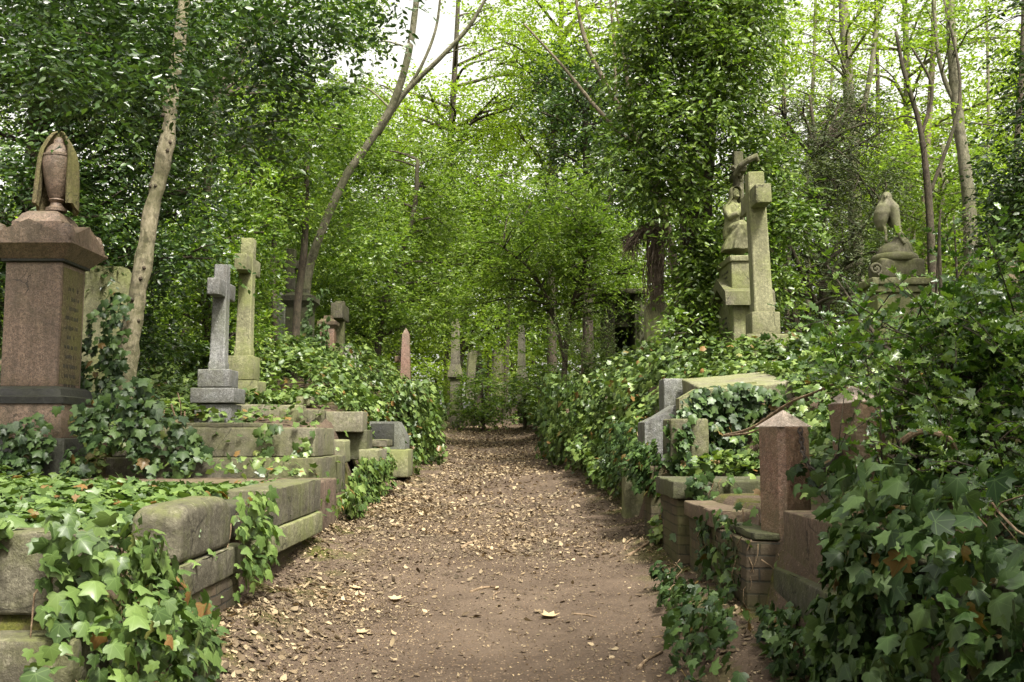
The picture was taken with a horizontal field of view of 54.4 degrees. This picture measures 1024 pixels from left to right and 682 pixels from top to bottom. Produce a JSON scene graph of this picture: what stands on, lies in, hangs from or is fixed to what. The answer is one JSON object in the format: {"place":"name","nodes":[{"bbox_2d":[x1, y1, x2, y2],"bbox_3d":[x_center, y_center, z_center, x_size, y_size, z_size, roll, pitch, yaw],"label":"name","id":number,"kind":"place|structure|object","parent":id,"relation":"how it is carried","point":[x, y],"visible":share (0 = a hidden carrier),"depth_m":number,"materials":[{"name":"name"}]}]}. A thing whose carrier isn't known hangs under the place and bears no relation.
{"place":"outdoors","nodes":[
{"label":"outdoors","id":0,"kind":"place"},
{"bbox_2d":[197,419,784,681],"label":"path","id":1,"kind":"structure","parent":0,"point":[621,620],"depth_m":6.80,"materials":[{"name":"soil"}]},
{"bbox_2d":[331,456,397,519],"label":"ivy","id":2,"kind":"object","parent":1,"relation":"on","point":[361,489],"visible":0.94,"depth_m":11.84,"materials":[{"name":"green plant"}]},
{"bbox_2d":[384,379,448,473],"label":"ivy","id":3,"kind":"object","parent":1,"relation":"on","point":[416,401],"visible":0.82,"depth_m":16.21,"materials":[{"name":"green plant"}]},
{"bbox_2d":[161,485,809,681],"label":"leaf litter","id":4,"kind":"object","parent":1,"relation":"on","point":[225,663],"visible":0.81,"depth_m":7.86,"materials":[{"name":"plant"}]},
{"bbox_2d":[364,424,621,519],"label":"leaf litter","id":5,"kind":"object","parent":1,"relation":"on","point":[467,456],"visible":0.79,"depth_m":16.38,"materials":[{"name":"plant"}]},
{"bbox_2d":[0,0,1022,407],"label":"sky","id":6,"kind":"structure","parent":0,"point":[425,26],"materials":[{"name":"white"}]},
{"bbox_2d":[0,360,1023,681],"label":"ground","id":7,"kind":"structure","parent":0,"point":[786,560],"depth_m":7.56,"materials":[{"name":"soil"}]},
{"bbox_2d":[0,131,107,479],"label":"urn monument","id":8,"kind":"object","parent":7,"relation":"on","point":[51,253],"visible":0.77,"depth_m":10.59,"materials":[{"name":"stone"}]},
{"bbox_2d":[0,405,64,478],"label":"ivy","id":9,"kind":"object","parent":8,"relation":"attached to","point":[30,453],"visible":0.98,"depth_m":10.03,"materials":[{"name":"green plant"}]},
{"bbox_2d":[0,527,113,681],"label":"kerb wall","id":10,"kind":"structure","parent":7,"relation":"on","point":[20,572],"depth_m":4.13,"materials":[{"name":"stone"}]},
{"bbox_2d":[0,502,125,555],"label":"ivy","id":11,"kind":"object","parent":10,"relation":"on","point":[9,524],"visible":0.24,"depth_m":4.33,"materials":[{"name":"green plant"}]},
{"bbox_2d":[26,510,195,675],"bbox_3d":[-1.675,1.171,4.487,0.389,0.882,1.246,-1,-6,9],"label":"ivy","id":12,"kind":"object","parent":10,"relation":"attached to","point":[59,615],"visible":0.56,"depth_m":4.08,"materials":[{"name":"green plant"}]},
{"bbox_2d":[0,0,176,372],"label":"evergreen tree","id":13,"kind":"object","parent":7,"relation":"on","point":[25,176],"visible":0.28,"depth_m":12.51,"materials":[{"name":"green plant"}]},
{"bbox_2d":[81,266,131,392],"bbox_3d":[-5.010,0.171,12.240,0.598,2.188,0.160,1,-6,-14],"label":"headstone","id":14,"kind":"object","parent":7,"relation":"on","point":[95,281],"visible":0.31,"depth_m":12.21,"materials":[{"name":"stone"}]},
{"bbox_2d":[80,298,132,435],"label":"ivy","id":15,"kind":"object","parent":14,"relation":"attached to","point":[108,345],"visible":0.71,"depth_m":11.32,"materials":[{"name":"green plant"}]},
{"bbox_2d":[19,589,229,681],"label":"ivy","id":16,"kind":"object","parent":7,"relation":"on","point":[159,647],"visible":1,"depth_m":4.08,"materials":[{"name":"green plant"}]},
{"bbox_2d":[2,0,255,397],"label":"evergreen tree","id":17,"kind":"object","parent":7,"relation":"on","point":[178,194],"visible":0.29,"depth_m":13.46,"materials":[{"name":"green plant"}]},
{"bbox_2d":[59,376,213,478],"bbox_3d":[-3.871,0.959,10.298,1.533,1.165,0.623,1,-6,-9],"label":"ivy","id":18,"kind":"object","parent":7,"relation":"on","point":[136,444],"visible":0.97,"depth_m":10.16,"materials":[{"name":"green plant"}]},
{"bbox_2d":[0,474,279,606],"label":"ivy ground cover","id":19,"kind":"object","parent":7,"relation":"on","point":[29,501],"visible":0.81,"depth_m":6.17,"materials":[{"name":"green plant"}]},
{"bbox_2d":[107,496,258,675],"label":"kerb wall","id":20,"kind":"structure","parent":7,"relation":"on","point":[180,523],"depth_m":5.68,"materials":[{"name":"stone"}]},
{"bbox_2d":[227,485,285,602],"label":"ivy","id":21,"kind":"object","parent":20,"relation":"attached to","point":[263,531],"visible":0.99,"depth_m":6.44,"materials":[{"name":"green plant"}]},
{"bbox_2d":[92,0,283,345],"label":"woodland tree","id":22,"kind":"object","parent":7,"relation":"on","point":[183,327],"visible":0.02,"depth_m":44.20,"materials":[{"name":"green plant"}]},
{"bbox_2d":[0,373,393,515],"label":"ivy ground cover","id":23,"kind":"object","parent":7,"relation":"on","point":[322,395],"visible":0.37,"depth_m":12.26,"materials":[{"name":"green plant"}]},
{"bbox_2d":[81,477,335,537],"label":"ledger slab","id":24,"kind":"structure","parent":7,"relation":"on","point":[326,485],"depth_m":9.96,"materials":[{"name":"stone"}]},
{"bbox_2d":[190,264,244,422],"bbox_3d":[-3.688,0.186,12.540,0.544,2.307,0.721,0,-6,0],"label":"stone cross","id":25,"kind":"object","parent":7,"relation":"on","point":[217,381],"visible":0.78,"depth_m":12.40,"materials":[{"name":"grey stone"}]},
{"bbox_2d":[0,0,437,426],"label":"knotty tree","id":26,"kind":"object","parent":7,"relation":"on","point":[172,57],"visible":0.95,"depth_m":9.54,"materials":[{"name":"green plant"}]},
{"bbox_2d":[0,324,449,443],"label":"ivy ground cover","id":27,"kind":"object","parent":7,"relation":"on","point":[342,377],"visible":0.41,"depth_m":16.69,"materials":[{"name":"green plant"}]},
{"bbox_2d":[105,423,344,492],"bbox_3d":[-3.160,1.337,11.298,2.287,0.812,1.557,0,-6,0],"label":"tiered tomb","id":28,"kind":"object","parent":7,"relation":"on","point":[322,444],"visible":0.41,"depth_m":10.69,"materials":[{"name":"stone"}]},
{"bbox_2d":[252,423,315,476],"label":"ivy","id":29,"kind":"object","parent":28,"relation":"on","point":[276,429],"visible":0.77,"depth_m":10.59,"materials":[{"name":"green plant"}]},
{"bbox_2d":[228,238,265,404],"bbox_3d":[-3.907,-0.095,14.576,0.524,2.840,0.802,0,-6,0],"label":"stone cross","id":30,"kind":"object","parent":7,"relation":"on","point":[244,361],"visible":0.43,"depth_m":14.48,"materials":[{"name":"stone"}]},
{"bbox_2d":[109,0,397,376],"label":"holly tree","id":31,"kind":"object","parent":7,"relation":"on","point":[205,316],"visible":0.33,"depth_m":17.69,"materials":[{"name":"green plant"}]},
{"bbox_2d":[226,479,322,573],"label":"kerb wall","id":32,"kind":"structure","parent":7,"relation":"on","point":[299,519],"depth_m":8.05,"materials":[{"name":"stone"}]},
{"bbox_2d":[211,127,343,378],"bbox_3d":[-4.324,-1.628,18.524,2.515,4.970,2.221,0,-6,0],"label":"holly tree","id":33,"kind":"object","parent":7,"relation":"on","point":[311,202],"visible":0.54,"depth_m":18.31,"materials":[{"name":"green plant"}]},
{"bbox_2d":[277,248,319,373],"bbox_3d":[-4.451,-0.474,20.400,0.889,2.956,0.691,0,-6,0],"label":"stone cross","id":34,"kind":"object","parent":7,"relation":"on","point":[288,299],"visible":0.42,"depth_m":20.29,"materials":[{"name":"stone"}]},
{"bbox_2d":[300,288,330,366],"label":"ivy","id":35,"kind":"object","parent":34,"relation":"attached to","point":[306,328],"visible":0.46,"depth_m":19.78,"materials":[{"name":"green plant"}]},
{"bbox_2d":[234,404,372,459],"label":"kerb wall","id":36,"kind":"structure","parent":7,"relation":"on","point":[353,424],"depth_m":12.92,"materials":[{"name":"stone"}]},
{"bbox_2d":[217,59,417,378],"bbox_3d":[-4.638,-3.167,23.858,5.149,8.982,11.004,1,-6,-10],"label":"holly tree","id":37,"kind":"object","parent":7,"relation":"on","point":[302,248],"visible":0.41,"depth_m":24.21,"materials":[{"name":"green plant"}]},
{"bbox_2d":[254,68,456,375],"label":"woodland tree","id":38,"kind":"object","parent":7,"relation":"on","point":[420,342],"visible":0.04,"depth_m":49.43,"materials":[{"name":"green plant"}]},
{"bbox_2d":[370,421,412,477],"bbox_3d":[-1.875,1.654,15.211,0.657,0.837,0.807,0,-6,0],"label":"grave marker","id":39,"kind":"object","parent":7,"relation":"on","point":[396,433],"visible":0.55,"depth_m":14.87,"materials":[{"name":"grey stone"}]},
{"bbox_2d":[316,78,489,373],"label":"woodland tree","id":40,"kind":"object","parent":7,"relation":"on","point":[394,119],"visible":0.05,"depth_m":59.27,"materials":[{"name":"green plant"}]},
{"bbox_2d":[314,115,496,387],"bbox_3d":[-3.115,-2.390,27.494,5.342,7.693,6.004,0,-6,0],"label":"holly tree","id":41,"kind":"object","parent":7,"relation":"on","point":[419,229],"visible":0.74,"depth_m":26.74,"materials":[{"name":"green plant"}]},
{"bbox_2d":[302,0,520,292],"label":"ash tree","id":42,"kind":"object","parent":7,"relation":"on","point":[397,98],"visible":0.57,"depth_m":21.95,"materials":[{"name":"green plant"}]},
{"bbox_2d":[398,355,467,406],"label":"bush","id":43,"kind":"object","parent":7,"relation":"on","point":[435,374],"visible":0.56,"depth_m":32.77,"materials":[{"name":"green plant"}]},
{"bbox_2d":[447,319,462,427],"bbox_3d":[-1.822,1.097,32.042,0.480,3.615,0.480,0,-6,0],"label":"column monument","id":44,"kind":"object","parent":7,"relation":"on","point":[455,365],"depth_m":31.87,"materials":[{"name":"stone"}]},
{"bbox_2d":[342,0,589,415],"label":"beech tree","id":45,"kind":"object","parent":7,"relation":"on","point":[452,111],"visible":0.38,"depth_m":43.00,"materials":[{"name":"green plant"}]},
{"bbox_2d":[378,143,575,421],"bbox_3d":[-1.492,-2.519,33.829,6.766,10.711,12.401,0,-6,0],"label":"lime tree","id":46,"kind":"object","parent":7,"relation":"on","point":[477,193],"visible":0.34,"depth_m":34.72,"materials":[{"name":"green plant"}]},
{"bbox_2d":[440,370,517,431],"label":"bush","id":47,"kind":"object","parent":7,"relation":"on","point":[482,413],"visible":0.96,"depth_m":30.79,"materials":[{"name":"green plant"}]},
{"bbox_2d":[0,146,1010,406],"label":"woodland thicket","id":48,"kind":"object","parent":7,"relation":"on","point":[486,290],"visible":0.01,"depth_m":77.99,"materials":[{"name":"green plant"}]},
{"bbox_2d":[456,176,558,420],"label":"hawthorn tree","id":49,"kind":"object","parent":7,"relation":"on","point":[508,320],"visible":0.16,"depth_m":36.11,"materials":[{"name":"green plant"}]},
{"bbox_2d":[0,188,1023,407],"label":"woodland thicket","id":50,"kind":"object","parent":7,"relation":"on","point":[390,359],"visible":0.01,"depth_m":62.67,"materials":[{"name":"plant"}]},
{"bbox_2d":[490,368,542,429],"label":"bush","id":51,"kind":"object","parent":7,"relation":"on","point":[511,391],"visible":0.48,"depth_m":29.86,"materials":[{"name":"green plant"}]},
{"bbox_2d":[504,360,561,413],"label":"bush","id":52,"kind":"object","parent":7,"relation":"on","point":[532,392],"visible":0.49,"depth_m":27.90,"materials":[{"name":"green plant"}]},
{"bbox_2d":[445,160,652,406],"bbox_3d":[1.022,-0.969,22.452,5.273,6.619,4.176,0,-6,0],"label":"hawthorn tree","id":53,"kind":"object","parent":7,"relation":"on","point":[593,223],"visible":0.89,"depth_m":22.30,"materials":[{"name":"green plant"}]},
{"bbox_2d":[459,28,642,392],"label":"woodland tree","id":54,"kind":"object","parent":7,"relation":"on","point":[556,289],"visible":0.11,"depth_m":56.50,"materials":[{"name":"green plant"}]},
{"bbox_2d":[464,0,662,372],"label":"beech tree","id":55,"kind":"object","parent":7,"relation":"on","point":[552,359],"visible":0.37,"depth_m":37.63,"materials":[{"name":"green plant"}]},
{"bbox_2d":[539,293,623,435],"bbox_3d":[1.402,0.560,19.504,1.737,3.011,1.269,0,-6,0],"label":"shrub","id":56,"kind":"object","parent":7,"relation":"on","point":[583,359],"visible":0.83,"depth_m":19.52,"materials":[{"name":"green plant"}]},
{"bbox_2d":[534,369,647,485],"bbox_3d":[1.145,1.513,16.462,1.166,2.178,10.046,0,-6,-3],"label":"ivy","id":57,"kind":"object","parent":7,"relation":"on","point":[554,413],"visible":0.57,"depth_m":16.70,"materials":[{"name":"green plant"}]},
{"bbox_2d":[503,29,684,367],"bbox_3d":[2.116,-3.351,25.763,4.716,9.644,4.344,0,-6,0],"label":"yew tree","id":58,"kind":"object","parent":7,"relation":"on","point":[559,104],"visible":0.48,"depth_m":25.85,"materials":[{"name":"green plant"}]},
{"bbox_2d":[523,0,677,338],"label":"leaning tree","id":59,"kind":"object","parent":7,"relation":"on","point":[579,8],"visible":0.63,"depth_m":19.90,"materials":[{"name":"brown plant"}]},
{"bbox_2d":[525,80,717,373],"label":"woodland tree","id":60,"kind":"object","parent":7,"relation":"on","point":[577,334],"visible":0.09,"depth_m":50.97,"materials":[{"name":"green plant"}]},
{"bbox_2d":[598,288,648,377],"bbox_3d":[2.586,-0.110,23.368,1.064,2.051,1.710,0,-6,0],"label":"portal tomb","id":61,"kind":"object","parent":7,"relation":"on","point":[632,339],"visible":0.42,"depth_m":22.77,"materials":[{"name":"stone"}]},
{"bbox_2d":[621,461,643,518],"bbox_3d":[1.360,1.736,10.934,0.290,0.846,0.309,0,-6,0],"label":"stone upright","id":62,"kind":"object","parent":7,"relation":"on","point":[631,505],"visible":0.23,"depth_m":10.79,"materials":[{"name":"stone"}]},
{"bbox_2d":[644,465,678,539],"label":"brick pier","id":63,"kind":"structure","parent":7,"relation":"on","point":[651,504],"depth_m":9.23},
{"bbox_2d":[597,420,666,497],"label":"ivy","id":64,"kind":"object","parent":63,"relation":"attached to","point":[636,458],"visible":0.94,"depth_m":9.76,"materials":[{"name":"green plant"}]},
{"bbox_2d":[647,559,692,611],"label":"ivy","id":65,"kind":"object","parent":7,"relation":"on","point":[661,574],"visible":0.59,"depth_m":6.86,"materials":[{"name":"green plant"}]},
{"bbox_2d":[507,345,860,439],"bbox_3d":[4.471,1.387,26.987,9.306,2.799,14.233,0,-6,0],"label":"ivy ground cover","id":66,"kind":"object","parent":7,"relation":"on","point":[534,413],"visible":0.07,"depth_m":25.68,"materials":[{"name":"green plant"}]},
{"bbox_2d":[638,379,757,464],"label":"grave kerb","id":67,"kind":"structure","parent":7,"relation":"on","point":[672,395],"depth_m":9.90,"materials":[{"name":"grey stone"}]},
{"bbox_2d":[662,382,787,475],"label":"ivy","id":68,"kind":"object","parent":67,"relation":"attached to","point":[737,401],"visible":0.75,"depth_m":9.32,"materials":[{"name":"green plant"}]},
{"bbox_2d":[568,0,838,359],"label":"ivy clad tree","id":69,"kind":"object","parent":7,"relation":"on","point":[711,37],"visible":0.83,"depth_m":16.68,"materials":[{"name":"green plant"}]},
{"bbox_2d":[618,215,669,318],"bbox_3d":[2.321,-1.162,17.098,0.702,2.208,1.462,-5,-7,42],"label":"trunk","id":70,"kind":"object","parent":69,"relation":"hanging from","point":[655,273],"visible":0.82,"depth_m":17.08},
{"bbox_2d":[661,578,749,681],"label":"ivy","id":71,"kind":"object","parent":7,"relation":"on","point":[689,615],"visible":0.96,"depth_m":5.21,"materials":[{"name":"green plant"}]},
{"bbox_2d":[684,500,779,611],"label":"kerb wall","id":72,"kind":"structure","parent":7,"relation":"on","point":[768,543],"depth_m":6.15,"materials":[{"name":"stone"}]},
{"bbox_2d":[684,471,741,500],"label":"ivy","id":73,"kind":"object","parent":72,"relation":"attached to","point":[693,485],"visible":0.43,"depth_m":7.85,"materials":[{"name":"green plant"}]},
{"bbox_2d":[693,509,778,611],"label":"ivy","id":74,"kind":"object","parent":72,"relation":"attached to","point":[703,530],"visible":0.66,"depth_m":6.59,"materials":[{"name":"green plant"}]},
{"bbox_2d":[682,372,792,409],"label":"ledger slab","id":75,"kind":"structure","parent":7,"relation":"on","point":[766,381],"depth_m":10.18,"materials":[{"name":"stone"}]},
{"bbox_2d":[656,476,825,567],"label":"kerb wall","id":76,"kind":"structure","parent":7,"relation":"on","point":[671,492],"depth_m":7.99,"materials":[{"name":"stone"}]},
{"bbox_2d":[708,255,775,343],"bbox_3d":[3.716,-0.339,16.157,0.773,1.956,1.380,0,-6,0],"label":"pedestal monument","id":77,"kind":"object","parent":7,"relation":"on","point":[731,289],"visible":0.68,"depth_m":15.73,"materials":[{"name":"stone"}]},
{"bbox_2d":[720,151,759,254],"bbox_3d":[3.668,-2.276,16.262,0.596,1.710,0.961,0,-6,0],"label":"statue","id":78,"kind":"object","parent":77,"relation":"on","point":[734,232],"visible":0.83,"depth_m":16.03,"materials":[{"name":"stone"}]},
{"bbox_2d":[552,308,945,483],"bbox_3d":[4.352,0.962,16.456,7.468,2.574,7.238,0,-6,0],"label":"ivy ground cover","id":79,"kind":"object","parent":7,"relation":"on","point":[649,364],"visible":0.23,"depth_m":13.73,"materials":[{"name":"green plant"}]},
{"bbox_2d":[644,300,669,347],"bbox_3d":[2.532,-0.136,17.387,0.407,1.151,0.262,0,-6,-3],"label":"headstone","id":80,"kind":"object","parent":79,"relation":"on","point":[655,314],"visible":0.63,"depth_m":17.28,"materials":[{"name":"stone"}]},
{"bbox_2d":[740,171,787,360],"bbox_3d":[3.541,-1.072,14.168,0.582,2.689,0.921,0,-6,0],"label":"stone cross","id":81,"kind":"object","parent":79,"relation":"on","point":[762,316],"visible":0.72,"depth_m":14.04,"materials":[{"name":"stone"}]},
{"bbox_2d":[854,237,931,343],"bbox_3d":[5.778,-0.710,15.139,0.893,1.765,0.845,0,-6,0],"label":"scroll pedestal","id":82,"kind":"object","parent":79,"relation":"on","point":[901,256],"visible":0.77,"depth_m":14.87,"materials":[{"name":"stone"}]},
{"bbox_2d":[874,192,905,243],"bbox_3d":[5.737,-1.864,15.205,0.366,0.856,0.437,0,-6,0],"label":"bird statue","id":83,"kind":"object","parent":82,"relation":"on","point":[887,211],"visible":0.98,"depth_m":15.14,"materials":[{"name":"stone"}]},
{"bbox_2d":[672,53,862,335],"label":"woodland tree","id":84,"kind":"object","parent":7,"relation":"on","point":[773,101],"visible":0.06,"depth_m":55.48,"materials":[{"name":"green plant"}]},
{"bbox_2d":[756,410,811,540],"bbox_3d":[1.686,1.035,6.129,0.244,1.215,0.244,2,-6,-24],"label":"granite post","id":85,"kind":"object","parent":7,"relation":"on","point":[780,454],"visible":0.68,"depth_m":6.05,"materials":[{"name":"stone"}]},
{"bbox_2d":[716,439,850,565],"bbox_3d":[1.649,1.122,6.117,0.238,1.100,1.086,4,-7,-33],"label":"ivy","id":86,"kind":"object","parent":85,"relation":"attached to","point":[816,479],"visible":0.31,"depth_m":5.87,"materials":[{"name":"green plant"}]},
{"bbox_2d":[596,337,1022,632],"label":"ivy ground cover","id":87,"kind":"object","parent":7,"relation":"on","point":[720,462],"visible":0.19,"depth_m":9.19,"materials":[{"name":"green plant"}]},
{"bbox_2d":[721,64,938,335],"bbox_3d":[6.566,-2.529,20.980,4.723,7.171,5.046,0,-6,0],"label":"yew tree","id":88,"kind":"object","parent":7,"relation":"on","point":[820,154],"visible":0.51,"depth_m":20.42,"materials":[{"name":"green plant"}]},
{"bbox_2d":[772,0,930,322],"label":"ash tree","id":89,"kind":"object","parent":7,"relation":"on","point":[847,54],"visible":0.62,"depth_m":30.44,"materials":[{"name":"green plant"}]},
{"bbox_2d":[828,386,887,511],"bbox_3d":[2.069,0.871,5.831,0.358,1.212,0.268,3,-6,-31],"label":"granite post","id":90,"kind":"object","parent":7,"relation":"on","point":[848,412],"visible":0.32,"depth_m":5.76,"materials":[{"name":"stone"}]},
{"bbox_2d":[751,0,1023,250],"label":"beech tree","id":91,"kind":"object","parent":7,"relation":"on","point":[935,127],"visible":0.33,"depth_m":35.72,"materials":[{"name":"green plant"}]},
{"bbox_2d":[792,86,982,337],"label":"woodland tree","id":92,"kind":"object","parent":7,"relation":"on","point":[936,154],"visible":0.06,"depth_m":52.41,"materials":[{"name":"green plant"}]},
{"bbox_2d":[759,202,1023,537],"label":"holly bush","id":93,"kind":"object","parent":7,"relation":"on","point":[990,331],"visible":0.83,"depth_m":5.50,"materials":[{"name":"green plant"}]},
{"bbox_2d":[773,510,1023,681],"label":"kerb wall","id":94,"kind":"structure","parent":7,"relation":"on","point":[803,529],"depth_m":5.33,"materials":[{"name":"stone"}]},
{"bbox_2d":[753,600,818,681],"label":"ivy","id":95,"kind":"object","parent":94,"relation":"attached to","point":[779,635],"visible":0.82,"depth_m":4.96,"materials":[{"name":"green plant"}]},
{"bbox_2d":[802,517,1023,681],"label":"ivy","id":96,"kind":"object","parent":94,"relation":"attached to","point":[858,628],"visible":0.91,"depth_m":3.43,"materials":[{"name":"green plant"}]},
{"bbox_2d":[812,453,1023,630],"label":"ivy","id":97,"kind":"object","parent":94,"relation":"on","point":[892,498],"visible":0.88,"depth_m":3.56,"materials":[{"name":"green plant"}]},
{"bbox_2d":[816,213,1008,338],"bbox_3d":[2.723,-0.023,6.824,1.342,1.748,0.804,-1,-6,7],"label":"holly sprig","id":98,"kind":"object","parent":7,"relation":"on","point":[836,274],"visible":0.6,"depth_m":6.75,"materials":[{"name":"green plant"}]},
{"bbox_2d":[862,0,978,308],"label":"ash tree","id":99,"kind":"object","parent":7,"relation":"on","point":[929,186],"visible":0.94,"depth_m":19.48,"materials":[{"name":"green plant"}]},
{"bbox_2d":[884,0,967,315],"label":"birch tree","id":100,"kind":"object","parent":7,"relation":"on","point":[932,74],"visible":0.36,"depth_m":33.94,"materials":[{"name":"brown plant"}]},
{"bbox_2d":[857,0,1008,284],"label":"ash tree","id":101,"kind":"object","parent":7,"relation":"on","point":[960,137],"visible":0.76,"depth_m":21.38,"materials":[{"name":"green plant"}]},
{"bbox_2d":[852,129,1021,298],"bbox_3d":[11.534,-2.460,25.834,6.232,7.100,5.178,0,-6,0],"label":"lime tree","id":102,"kind":"object","parent":7,"relation":"on","point":[940,196],"visible":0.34,"depth_m":25.14,"materials":[{"name":"green plant"}]},
{"bbox_2d":[856,375,1023,540],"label":"holly sprig","id":103,"kind":"object","parent":7,"relation":"on","point":[972,484],"visible":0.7,"depth_m":4.28,"materials":[{"name":"green plant"}]},
{"bbox_2d":[914,450,1023,547],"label":"ivy ground cover","id":104,"kind":"object","parent":7,"relation":"on","point":[1020,527],"visible":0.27,"depth_m":4.98,"materials":[{"name":"green plant"}]},
{"bbox_2d":[938,31,1023,276],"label":"woodland tree","id":105,"kind":"object","parent":7,"relation":"on","point":[969,86],"visible":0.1,"depth_m":49.56,"materials":[{"name":"green plant"}]},
{"bbox_2d":[951,0,1023,300],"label":"evergreen tree","id":106,"kind":"object","parent":7,"relation":"on","point":[1014,212],"visible":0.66,"depth_m":13.43,"materials":[{"name":"green plant"}]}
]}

